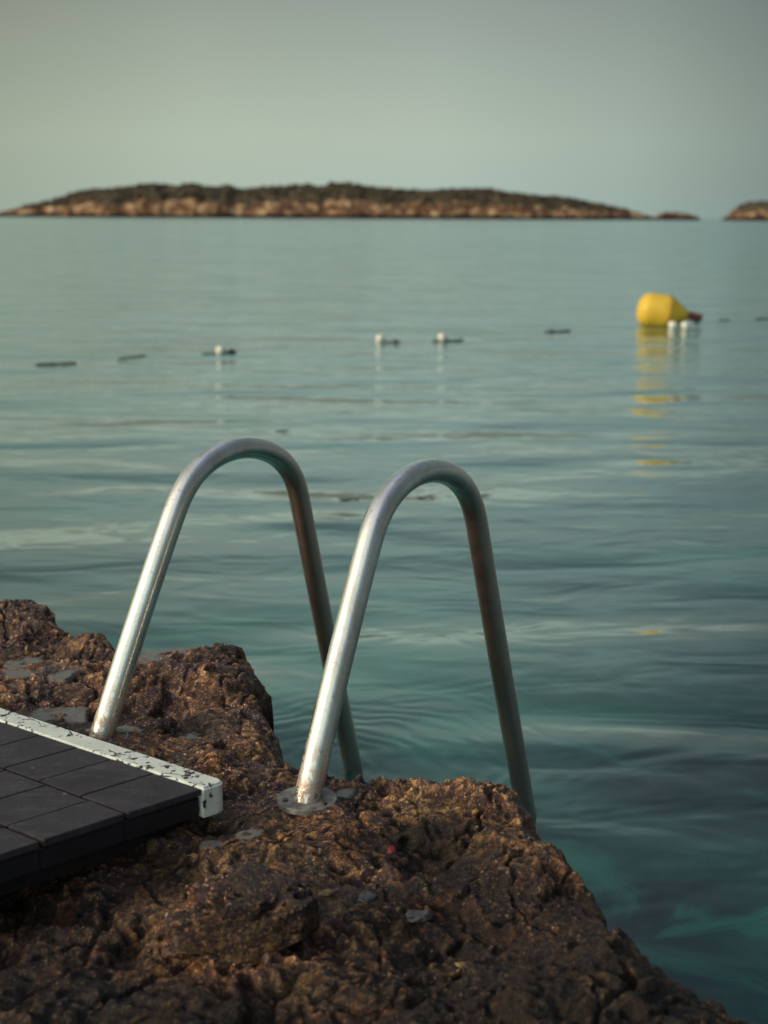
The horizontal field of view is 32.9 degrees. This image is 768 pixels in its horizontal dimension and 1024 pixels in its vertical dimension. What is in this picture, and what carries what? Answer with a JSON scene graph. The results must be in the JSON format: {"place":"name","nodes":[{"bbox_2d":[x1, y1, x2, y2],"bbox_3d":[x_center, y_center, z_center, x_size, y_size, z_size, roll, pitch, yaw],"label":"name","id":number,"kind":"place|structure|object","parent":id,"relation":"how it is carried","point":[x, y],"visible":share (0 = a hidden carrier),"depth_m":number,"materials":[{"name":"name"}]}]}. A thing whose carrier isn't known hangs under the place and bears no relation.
{"place":"outdoors","nodes":[
{"label":"outdoors","id":0,"kind":"place"},
{"bbox_2d":[0,183,660,219],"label":"island","id":1,"kind":"structure","parent":0,"point":[155,205],"depth_m":844.43,"materials":[{"name":"brown stone"}]},
{"bbox_2d":[22,181,628,210],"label":"scrub","id":2,"kind":"object","parent":1,"relation":"on","point":[488,191],"visible":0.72,"depth_m":855.97,"materials":[{"name":"green plant"}]},
{"bbox_2d":[0,599,759,1023],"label":"rock shore","id":3,"kind":"structure","parent":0,"point":[488,877],"depth_m":1.99,"materials":[{"name":"brown stone"}]},
{"bbox_2d":[0,708,222,896],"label":"bathing platform","id":4,"kind":"structure","parent":3,"relation":"on","point":[71,801],"depth_m":2.16,"materials":[{"name":"black rubber"}]},
{"bbox_2d":[155,860,319,968],"bbox_3d":[-0.212,0.587,1.877,0.234,0.137,0.130,-4,13,-16],"label":"rock","id":5,"kind":"object","parent":3,"relation":"on","point":[246,913],"visible":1,"depth_m":1.83,"materials":[{"name":"brown stone"}]},
{"bbox_2d":[85,436,540,838],"bbox_3d":[-0.063,0.567,2.888,0.606,1.465,1.148,8,15,32],"label":"swimming ladder","id":6,"kind":"object","parent":3,"relation":"attached to","point":[309,793],"visible":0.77,"depth_m":2.61,"materials":[{"name":"silver metal"}]},
{"bbox_2d":[318,889,332,896],"bbox_3d":[-0.089,0.580,1.978,0.024,0.011,0.016,0,13,0],"label":"stone chip","id":7,"kind":"object","parent":3,"relation":"on","point":[326,892],"visible":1,"depth_m":1.97,"materials":[{"name":"beige stone"}]},
{"bbox_2d":[357,891,377,901],"bbox_3d":[-0.025,0.582,1.964,0.032,0.016,0.027,0,13,0],"label":"stone","id":8,"kind":"object","parent":3,"relation":"on","point":[365,896],"visible":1,"depth_m":1.96,"materials":[{"name":"grey stone"}]},
{"bbox_2d":[387,845,395,852],"bbox_3d":[0.012,0.548,2.109,0.013,0.009,0.014,3,13,12],"label":"plastic scrap","id":9,"kind":"object","parent":3,"relation":"on","point":[391,849],"visible":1,"depth_m":2.11,"materials":[{"name":"red plastic"}]},
{"bbox_2d":[404,909,432,922],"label":"puddle","id":10,"kind":"object","parent":3,"relation":"on","point":[415,916],"visible":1,"depth_m":1.94,"materials":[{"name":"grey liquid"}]},
{"bbox_2d":[455,962,465,966],"bbox_3d":[0.109,0.640,1.838,0.018,0.008,0.013,-4,14,-19],"label":"stone chip","id":11,"kind":"object","parent":3,"relation":"on","point":[459,964],"visible":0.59,"depth_m":1.83,"materials":[{"name":"beige stone"}]},
{"bbox_2d":[0,217,767,733],"bbox_3d":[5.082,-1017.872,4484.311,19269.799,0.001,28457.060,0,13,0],"label":"sea water","id":12,"kind":"structure","parent":0,"point":[606,425],"depth_m":10.92,"materials":[{"name":"teal liquid"}]},
{"bbox_2d":[215,346,225,353],"bbox_3d":[-1.696,-1.671,13.483,0.105,0.104,0.105,8,15,31],"label":"rope float","id":13,"kind":"object","parent":12,"relation":"on","point":[220,349],"visible":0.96,"depth_m":13.44,"materials":[{"name":"white plastic"}]},
{"bbox_2d":[339,498,358,500],"bbox_3d":[-0.177,-0.065,6.578,0.099,0.008,0.026,-6,14,-26],"label":"seagrass blade","id":14,"kind":"object","parent":12,"relation":"on","point":[348,499],"visible":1,"depth_m":6.57,"materials":[{"name":"plant"}]},
{"bbox_2d":[375,335,384,342],"bbox_3d":[-0.045,-1.972,14.838,0.109,0.108,0.108,7,15,28],"label":"rope float","id":15,"kind":"object","parent":12,"relation":"on","point":[379,338],"visible":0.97,"depth_m":14.80,"materials":[{"name":"white plastic"}]},
{"bbox_2d":[35,318,767,364],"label":"buoy line","id":16,"kind":"object","parent":12,"relation":"on","point":[231,351],"visible":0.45,"depth_m":13.51,"materials":[{"name":"plastic"}]},
{"bbox_2d":[437,333,446,340],"bbox_3d":[0.671,-2.010,15.020,0.110,0.110,0.110,8,15,31],"label":"rope float","id":17,"kind":"object","parent":12,"relation":"on","point":[441,337],"visible":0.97,"depth_m":14.98,"materials":[{"name":"white plastic"}]},
{"bbox_2d":[637,293,702,327],"bbox_3d":[3.760,-2.641,17.140,0.851,0.491,0.498,0,13,0],"label":"marker buoy","id":18,"kind":"object","parent":12,"relation":"on","point":[657,310],"visible":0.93,"depth_m":16.97,"materials":[{"name":"yellow plastic"}]},
{"bbox_2d":[667,321,677,328],"bbox_3d":[3.730,-2.406,16.810,0.126,0.126,0.126,8,15,31],"label":"rope float","id":19,"kind":"object","parent":12,"relation":"on","point":[672,325],"visible":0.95,"depth_m":16.76,"materials":[{"name":"white plastic"}]},
{"bbox_2d":[654,212,700,219],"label":"islet","id":20,"kind":"object","parent":12,"relation":"in","point":[672,216],"visible":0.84,"depth_m":869.33,"materials":[{"name":"brown stone"}]},
{"bbox_2d":[680,321,689,328],"bbox_3d":[3.893,-2.403,16.810,0.120,0.120,0.121,8,15,31],"label":"rope float","id":21,"kind":"object","parent":12,"relation":"on","point":[685,325],"visible":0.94,"depth_m":16.77,"materials":[{"name":"white plastic"}]},
{"bbox_2d":[0,553,767,1023],"bbox_3d":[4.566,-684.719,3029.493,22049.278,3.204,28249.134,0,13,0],"label":"sea floor","id":22,"kind":"structure","parent":0,"point":[658,841],"depth_m":6.97,"materials":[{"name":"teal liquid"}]},
{"bbox_2d":[0,0,767,217],"label":"sky","id":23,"kind":"structure","parent":0,"point":[651,108],"materials":[{"name":"grey"}]},
{"bbox_2d":[721,201,767,220],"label":"island","id":24,"kind":"structure","parent":0,"point":[750,211],"depth_m":861.01,"materials":[{"name":"brown stone"}]},
{"bbox_2d":[737,201,762,207],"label":"scrub","id":25,"kind":"object","parent":24,"relation":"on","point":[758,202],"visible":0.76,"depth_m":869.46,"materials":[{"name":"green plant"}]}
]}

